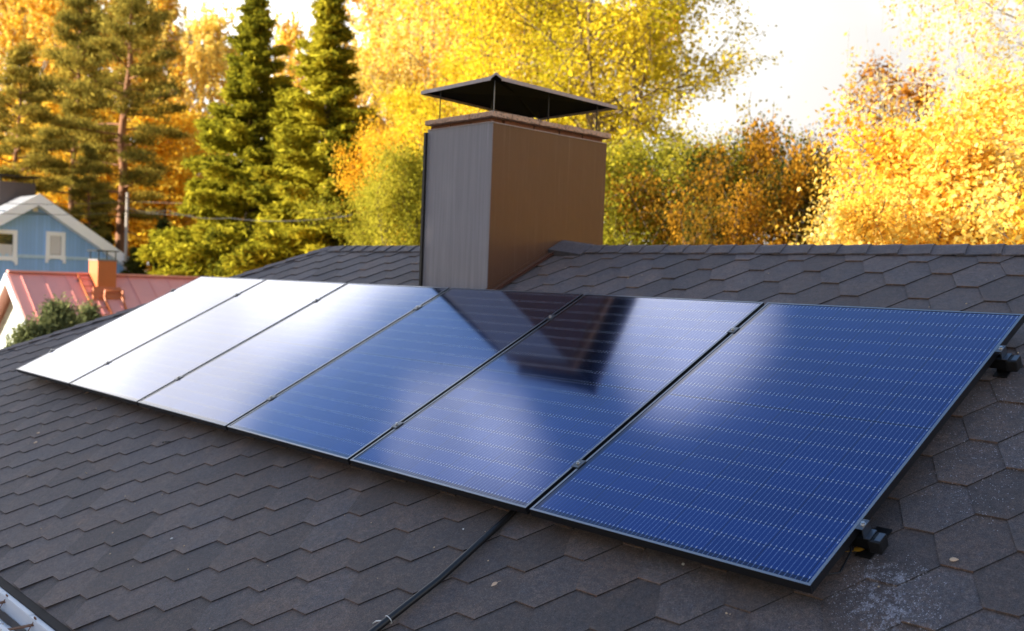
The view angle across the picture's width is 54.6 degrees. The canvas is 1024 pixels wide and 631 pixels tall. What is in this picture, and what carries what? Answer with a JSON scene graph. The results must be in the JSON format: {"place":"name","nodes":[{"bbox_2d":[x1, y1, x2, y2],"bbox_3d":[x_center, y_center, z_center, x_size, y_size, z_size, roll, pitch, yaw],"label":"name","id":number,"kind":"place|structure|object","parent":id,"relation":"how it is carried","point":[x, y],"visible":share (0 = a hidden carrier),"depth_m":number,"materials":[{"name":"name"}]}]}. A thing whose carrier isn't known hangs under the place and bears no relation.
{"place":"outdoors","nodes":[
{"label":"outdoors","id":0,"kind":"place"},
{"bbox_2d":[0,0,1023,270],"label":"sky","id":1,"kind":"structure","parent":0,"point":[809,34],"materials":[{"name":"white"}]},
{"label":"ground","id":2,"kind":"structure","parent":0,"visible":0},
{"bbox_2d":[0,313,50,347],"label":"juniper bush","id":3,"kind":"object","parent":2,"relation":"on","point":[27,330],"visible":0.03,"depth_m":16.90,"materials":[{"name":"green plant"}]},
{"bbox_2d":[0,38,78,203],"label":"pine tree","id":4,"kind":"object","parent":2,"relation":"on","point":[15,73],"visible":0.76,"depth_m":45.61,"materials":[{"name":"green plant"}]},
{"bbox_2d":[0,0,108,176],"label":"birch tree","id":5,"kind":"object","parent":2,"relation":"on","point":[13,13],"visible":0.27,"depth_m":62.53,"materials":[{"name":"yellow plant"}]},
{"bbox_2d":[27,292,83,335],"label":"juniper bush","id":6,"kind":"object","parent":2,"relation":"on","point":[56,316],"visible":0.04,"depth_m":17.41,"materials":[{"name":"green plant"}]},
{"bbox_2d":[0,5,115,173],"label":"birch tree","id":7,"kind":"object","parent":2,"relation":"on","point":[5,69],"depth_m":71.03,"materials":[{"name":"yellow plant"}]},
{"bbox_2d":[0,173,128,282],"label":"blue house","id":8,"kind":"structure","parent":2,"relation":"on","point":[55,242],"depth_m":42.41,"materials":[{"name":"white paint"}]},
{"bbox_2d":[0,229,17,264],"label":"window","id":9,"kind":"structure","parent":8,"relation":"in","point":[8,238],"depth_m":41.33,"materials":[{"name":"white paint"}]},
{"bbox_2d":[45,231,65,262],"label":"window","id":10,"kind":"structure","parent":8,"relation":"in","point":[55,241],"depth_m":42.60,"materials":[{"name":"white paint"}]},
{"bbox_2d":[0,116,134,211],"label":"maple tree","id":11,"kind":"object","parent":2,"relation":"on","point":[10,158],"visible":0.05,"depth_m":59.84,"materials":[{"name":"orange plant"}]},
{"bbox_2d":[10,0,127,209],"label":"pine tree","id":12,"kind":"object","parent":2,"relation":"on","point":[74,17],"visible":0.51,"depth_m":53.03,"materials":[{"name":"green plant"}]},
{"bbox_2d":[56,142,119,237],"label":"pine tree","id":13,"kind":"object","parent":2,"relation":"on","point":[81,189],"visible":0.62,"depth_m":46.69,"materials":[{"name":"green plant"}]},
{"bbox_2d":[72,296,104,322],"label":"juniper bush","id":14,"kind":"object","parent":2,"relation":"on","point":[88,312],"visible":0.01,"depth_m":18.41,"materials":[{"name":"green plant"}]},
{"bbox_2d":[3,88,178,255],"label":"maple tree","id":15,"kind":"object","parent":2,"relation":"on","point":[63,197],"visible":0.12,"depth_m":57.88,"materials":[{"name":"orange plant"}]},
{"bbox_2d":[0,7,191,176],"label":"birch tree","id":16,"kind":"object","parent":2,"relation":"on","point":[30,38],"visible":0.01,"depth_m":67.63,"materials":[{"name":"yellow plant"}]},
{"bbox_2d":[0,250,198,348],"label":"outbuilding","id":17,"kind":"structure","parent":2,"relation":"on","point":[106,287],"depth_m":26.80,"materials":[{"name":"red paint"}]},
{"bbox_2d":[82,188,116,244],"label":"spruce tree","id":18,"kind":"object","parent":2,"relation":"on","point":[109,239],"visible":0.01,"depth_m":48.78,"materials":[{"name":"green plant"}]},
{"bbox_2d":[28,0,194,252],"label":"pine tree","id":19,"kind":"object","parent":2,"relation":"on","point":[120,48],"visible":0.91,"depth_m":49.22,"materials":[{"name":"green plant"}]},
{"bbox_2d":[24,0,212,265],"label":"birch tree","id":20,"kind":"object","parent":2,"relation":"on","point":[106,2],"visible":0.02,"depth_m":70.17,"materials":[{"name":"yellow plant"}]},
{"bbox_2d":[124,193,128,269],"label":"utility pole","id":21,"kind":"object","parent":2,"relation":"on","point":[126,210],"visible":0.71,"depth_m":43.91,"materials":[{"name":"grey wood"}]},
{"bbox_2d":[0,212,249,216],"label":"power cable","id":22,"kind":"object","parent":21,"relation":"attached to","point":[99,213],"visible":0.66,"depth_m":40.47,"materials":[{"name":"black rubber"}]},
{"bbox_2d":[3,201,277,204],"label":"power cable","id":23,"kind":"object","parent":21,"relation":"attached to","point":[97,203],"visible":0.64,"depth_m":41.47,"materials":[{"name":"black rubber"}]},
{"bbox_2d":[128,207,351,220],"bbox_3d":[-10.673,-3.580,33.739,0.604,1.279,23.836,1,2,-34],"label":"power cable","id":24,"kind":"object","parent":21,"relation":"attached to","point":[242,219],"visible":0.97,"depth_m":29.66,"materials":[{"name":"black rubber"}]},
{"bbox_2d":[119,246,150,274],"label":"spruce tree","id":25,"kind":"object","parent":2,"relation":"on","point":[133,265],"visible":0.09,"depth_m":43.82,"materials":[{"name":"green plant"}]},
{"bbox_2d":[146,217,180,274],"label":"spruce tree","id":26,"kind":"object","parent":2,"relation":"on","point":[162,224],"visible":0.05,"depth_m":45.77,"materials":[{"name":"green plant"}]},
{"bbox_2d":[98,0,243,269],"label":"birch tree","id":27,"kind":"object","parent":2,"relation":"on","point":[191,64],"visible":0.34,"depth_m":62.88,"materials":[{"name":"yellow plant"}]},
{"bbox_2d":[107,99,236,269],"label":"maple tree","id":28,"kind":"object","parent":2,"relation":"on","point":[171,157],"visible":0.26,"depth_m":59.51,"materials":[{"name":"orange plant"}]},
{"bbox_2d":[110,0,237,271],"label":"birch tree","id":29,"kind":"object","parent":2,"relation":"on","point":[172,5],"visible":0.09,"depth_m":68.86,"materials":[{"name":"yellow plant"}]},
{"bbox_2d":[132,0,296,276],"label":"spruce tree","id":30,"kind":"object","parent":2,"relation":"on","point":[242,125],"visible":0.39,"depth_m":38.70,"materials":[{"name":"green plant"}]},
{"bbox_2d":[247,86,337,241],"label":"spruce tree","id":31,"kind":"object","parent":2,"relation":"on","point":[300,90],"depth_m":40.15,"materials":[{"name":"green plant"}]},
{"bbox_2d":[219,0,381,275],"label":"spruce tree","id":32,"kind":"object","parent":2,"relation":"on","point":[327,72],"visible":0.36,"depth_m":34.98,"materials":[{"name":"green plant"}]},
{"bbox_2d":[242,6,377,220],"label":"birch tree","id":33,"kind":"object","parent":2,"relation":"on","point":[287,36],"visible":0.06,"depth_m":61.18,"materials":[{"name":"yellow plant"}]},
{"bbox_2d":[281,129,422,245],"bbox_3d":[-2.175,-0.182,24.422,7.984,8.640,6.267,3,2,26],"label":"willow shrub","id":34,"kind":"object","parent":2,"relation":"on","point":[319,211],"visible":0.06,"depth_m":24.72,"materials":[{"name":"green plant"}]},
{"bbox_2d":[345,3,393,154],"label":"birch tree","id":35,"kind":"object","parent":2,"relation":"on","point":[360,103],"visible":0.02,"depth_m":59.02,"materials":[{"name":"yellow plant"}]},
{"bbox_2d":[325,93,429,243],"bbox_3d":[-3.529,-1.899,32.702,5.351,10.838,5.064,2,2,-1],"label":"rowan tree","id":36,"kind":"object","parent":2,"relation":"on","point":[367,152],"visible":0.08,"depth_m":32.10,"materials":[{"name":"orange plant"}]},
{"bbox_2d":[340,167,420,245],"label":"willow shrub","id":37,"kind":"object","parent":2,"relation":"on","point":[360,202],"visible":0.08,"depth_m":24.91,"materials":[{"name":"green plant"}]},
{"bbox_2d":[340,125,423,245],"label":"willow shrub","id":38,"kind":"object","parent":2,"relation":"on","point":[381,199],"visible":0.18,"depth_m":23.36,"materials":[{"name":"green plant"}]},
{"bbox_2d":[347,86,429,245],"bbox_3d":[-3.970,-2.241,34.622,4.248,11.364,4.489,3,2,24],"label":"rowan tree","id":39,"kind":"object","parent":2,"relation":"on","point":[395,123],"visible":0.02,"depth_m":34.01,"materials":[{"name":"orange plant"}]},
{"bbox_2d":[334,17,458,239],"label":"birch tree","id":40,"kind":"object","parent":2,"relation":"on","point":[410,47],"visible":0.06,"depth_m":40.40,"materials":[{"name":"yellow plant"}]},
{"bbox_2d":[341,0,504,138],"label":"birch tree","id":41,"kind":"object","parent":2,"relation":"on","point":[376,9],"visible":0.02,"depth_m":53.35,"materials":[{"name":"yellow plant"}]},
{"bbox_2d":[330,53,541,241],"bbox_3d":[-2.010,-2.296,30.577,6.048,11.917,7.466,1,2,-34],"label":"aspen tree","id":42,"kind":"object","parent":2,"relation":"on","point":[405,106],"visible":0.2,"depth_m":30.77,"materials":[{"name":"yellow plant"}]},
{"bbox_2d":[342,0,546,190],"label":"birch tree","id":43,"kind":"object","parent":2,"relation":"on","point":[355,41],"visible":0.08,"depth_m":42.86,"materials":[{"name":"yellow plant"}]},
{"bbox_2d":[345,0,583,170],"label":"birch tree","id":44,"kind":"object","parent":2,"relation":"on","point":[435,55],"visible":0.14,"depth_m":35.15,"materials":[{"name":"yellow plant"}]},
{"bbox_2d":[0,72,1023,630],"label":"house","id":45,"kind":"structure","parent":2,"relation":"on","point":[228,530],"depth_m":4.45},
{"bbox_2d":[368,510,516,630],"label":"conduit","id":46,"kind":"object","parent":45,"relation":"attached to","point":[443,575],"visible":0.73,"depth_m":3.55,"materials":[{"name":"black plastic"}]},
{"bbox_2d":[49,349,892,559],"bbox_3d":[-1.282,0.476,5.533,7.050,0.120,0.158,4,30,46],"label":"mounting rail","id":47,"kind":"object","parent":45,"relation":"attached to","point":[870,541],"visible":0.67,"depth_m":2.98,"materials":[{"name":"black metal"}]},
{"bbox_2d":[16,276,265,386],"bbox_3d":[-2.943,0.077,7.916,1.134,0.030,1.714,4,30,46],"label":"solar panel","id":48,"kind":"object","parent":47,"relation":"attached to","point":[67,364],"visible":0.92,"depth_m":7.84,"materials":[{"name":"blue glass"}]},
{"bbox_2d":[70,279,346,405],"bbox_3d":[-2.149,0.134,7.080,1.134,0.030,1.714,4,30,46],"label":"solar panel","id":49,"kind":"object","parent":47,"relation":"attached to","point":[136,375],"visible":0.94,"depth_m":6.99,"materials":[{"name":"blue glass"}]},
{"bbox_2d":[138,283,448,430],"bbox_3d":[-1.355,0.192,6.243,1.134,0.030,1.714,4,30,46],"label":"solar panel","id":50,"kind":"object","parent":47,"relation":"attached to","point":[223,391],"visible":0.93,"depth_m":6.15,"materials":[{"name":"blue glass"}]},
{"bbox_2d":[227,288,582,464],"bbox_3d":[-0.562,0.249,5.407,1.134,0.030,1.714,4,30,46],"label":"solar panel","id":51,"kind":"object","parent":47,"relation":"attached to","point":[346,407],"visible":0.93,"depth_m":5.30,"materials":[{"name":"blue glass"}]},
{"bbox_2d":[350,294,763,514],"bbox_3d":[0.232,0.307,4.571,1.134,0.030,1.714,4,30,46],"label":"solar panel","id":52,"kind":"object","parent":47,"relation":"attached to","point":[524,424],"visible":0.93,"depth_m":4.44,"materials":[{"name":"blue glass"}]},
{"bbox_2d":[529,302,1023,593],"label":"solar panel","id":53,"kind":"object","parent":47,"relation":"attached to","point":[784,444],"visible":1,"depth_m":3.58,"materials":[{"name":"blue glass"}]},
{"bbox_2d":[826,543,851,575],"bbox_3d":[0.985,0.710,2.967,0.041,0.115,0.207,4,3,44],"label":"panel cable","id":54,"kind":"object","parent":53,"relation":"attached to","point":[844,563],"visible":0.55,"depth_m":2.94,"materials":[{"name":"black rubber"}]},
{"bbox_2d":[17,264,1018,630],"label":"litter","id":55,"kind":"object","parent":45,"relation":"on","point":[371,522],"visible":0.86,"depth_m":4.22,"materials":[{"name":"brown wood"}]},
{"bbox_2d":[170,289,1021,377],"bbox_3d":[-0.537,-0.028,6.205,7.050,0.120,0.158,4,30,46],"label":"mounting rail","id":56,"kind":"object","parent":45,"relation":"attached to","point":[1005,363],"visible":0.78,"depth_m":3.65,"materials":[{"name":"black metal"}]},
{"bbox_2d":[845,547,863,551],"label":"fallen leaf","id":57,"kind":"object","parent":45,"relation":"on","point":[858,549],"visible":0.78,"depth_m":3.02,"materials":[{"name":"yellow plant"}]},
{"bbox_2d":[343,0,705,234],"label":"aspen tree","id":58,"kind":"object","parent":2,"relation":"on","point":[464,21],"visible":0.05,"depth_m":30.50,"materials":[{"name":"yellow plant"}]},
{"bbox_2d":[431,0,681,235],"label":"aspen tree","id":59,"kind":"object","parent":2,"relation":"on","point":[615,31],"visible":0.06,"depth_m":33.42,"materials":[{"name":"yellow plant"}]},
{"bbox_2d":[495,0,695,143],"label":"birch tree","id":60,"kind":"object","parent":2,"relation":"on","point":[687,113],"visible":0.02,"depth_m":56.13,"materials":[{"name":"yellow plant"}]},
{"bbox_2d":[432,0,825,243],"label":"aspen tree","id":61,"kind":"object","parent":2,"relation":"on","point":[652,13],"visible":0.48,"depth_m":25.34,"materials":[{"name":"yellow plant"}]},
{"bbox_2d":[551,115,753,244],"bbox_3d":[2.296,-0.014,22.139,8.135,8.803,6.385,1,2,-22],"label":"willow shrub","id":62,"kind":"object","parent":2,"relation":"on","point":[625,145],"visible":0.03,"depth_m":21.15,"materials":[{"name":"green plant"}]},
{"bbox_2d":[587,114,788,244],"bbox_3d":[3.372,0.222,20.479,7.857,8.502,6.167,1,2,-37],"label":"willow shrub","id":63,"kind":"object","parent":2,"relation":"on","point":[665,161],"visible":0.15,"depth_m":20.22,"materials":[{"name":"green plant"}]},
{"bbox_2d":[605,131,795,244],"bbox_3d":[3.585,0.360,19.441,4.461,7.954,3.624,3,2,18],"label":"shrub","id":64,"kind":"object","parent":2,"relation":"on","point":[704,174],"visible":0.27,"depth_m":19.29,"materials":[{"name":"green plant"}]},
{"bbox_2d":[650,166,779,244],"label":"shrub","id":65,"kind":"object","parent":2,"relation":"on","point":[717,236],"visible":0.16,"depth_m":16.29,"materials":[{"name":"orange plant"}]},
{"bbox_2d":[660,114,840,244],"bbox_3d":[4.841,-0.007,20.689,3.731,8.466,4.434,3,2,20],"label":"shrub","id":66,"kind":"object","parent":2,"relation":"on","point":[692,169],"visible":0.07,"depth_m":19.70,"materials":[{"name":"orange plant"}]},
{"bbox_2d":[728,109,864,244],"bbox_3d":[5.505,0.110,19.969,3.631,8.582,4.470,2,2,-7],"label":"shrub","id":67,"kind":"object","parent":2,"relation":"on","point":[760,157],"visible":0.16,"depth_m":19.40,"materials":[{"name":"orange plant"}]},
{"bbox_2d":[765,139,880,243],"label":"shrub","id":68,"kind":"object","parent":2,"relation":"on","point":[807,220],"depth_m":20.90,"materials":[{"name":"orange plant"}]},
{"bbox_2d":[771,154,978,244],"bbox_3d":[4.830,1.248,12.379,3.815,6.756,3.367,3,2,29],"label":"golden shrub","id":69,"kind":"object","parent":2,"relation":"on","point":[819,237],"visible":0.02,"depth_m":12.97,"materials":[{"name":"yellow plant"}]},
{"bbox_2d":[812,40,950,222],"bbox_3d":[8.171,-0.781,21.329,3.552,10.263,5.407,2,2,-3],"label":"sparse tree","id":70,"kind":"object","parent":2,"relation":"on","point":[910,94],"visible":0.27,"depth_m":20.98,"materials":[{"name":"orange plant"}]},
{"bbox_2d":[797,100,1023,244],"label":"golden shrub","id":71,"kind":"object","parent":2,"relation":"on","point":[1006,212],"visible":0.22,"depth_m":10.06,"materials":[{"name":"yellow plant"}]},
{"bbox_2d":[797,54,1023,243],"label":"golden shrub","id":72,"kind":"object","parent":2,"relation":"on","point":[978,95],"visible":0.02,"depth_m":12.57,"materials":[{"name":"yellow plant"}]},
{"bbox_2d":[801,66,1023,244],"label":"golden shrub","id":73,"kind":"object","parent":2,"relation":"on","point":[891,133],"visible":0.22,"depth_m":10.86,"materials":[{"name":"yellow plant"}]},
{"bbox_2d":[807,101,1023,244],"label":"golden shrub","id":74,"kind":"object","parent":2,"relation":"on","point":[910,186],"visible":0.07,"depth_m":10.50,"materials":[{"name":"yellow plant"}]},
{"bbox_2d":[828,0,1023,215],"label":"weeping birch","id":75,"kind":"object","parent":2,"relation":"on","point":[986,39],"visible":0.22,"depth_m":17.45,"materials":[{"name":"yellow plant"}]},
{"bbox_2d":[867,71,1011,205],"bbox_3d":[5.652,0.797,13.177,3.107,7.756,3.235,4,2,39],"label":"golden shrub","id":76,"kind":"object","parent":2,"relation":"on","point":[934,114],"visible":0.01,"depth_m":12.72,"materials":[{"name":"yellow plant"}]}
]}

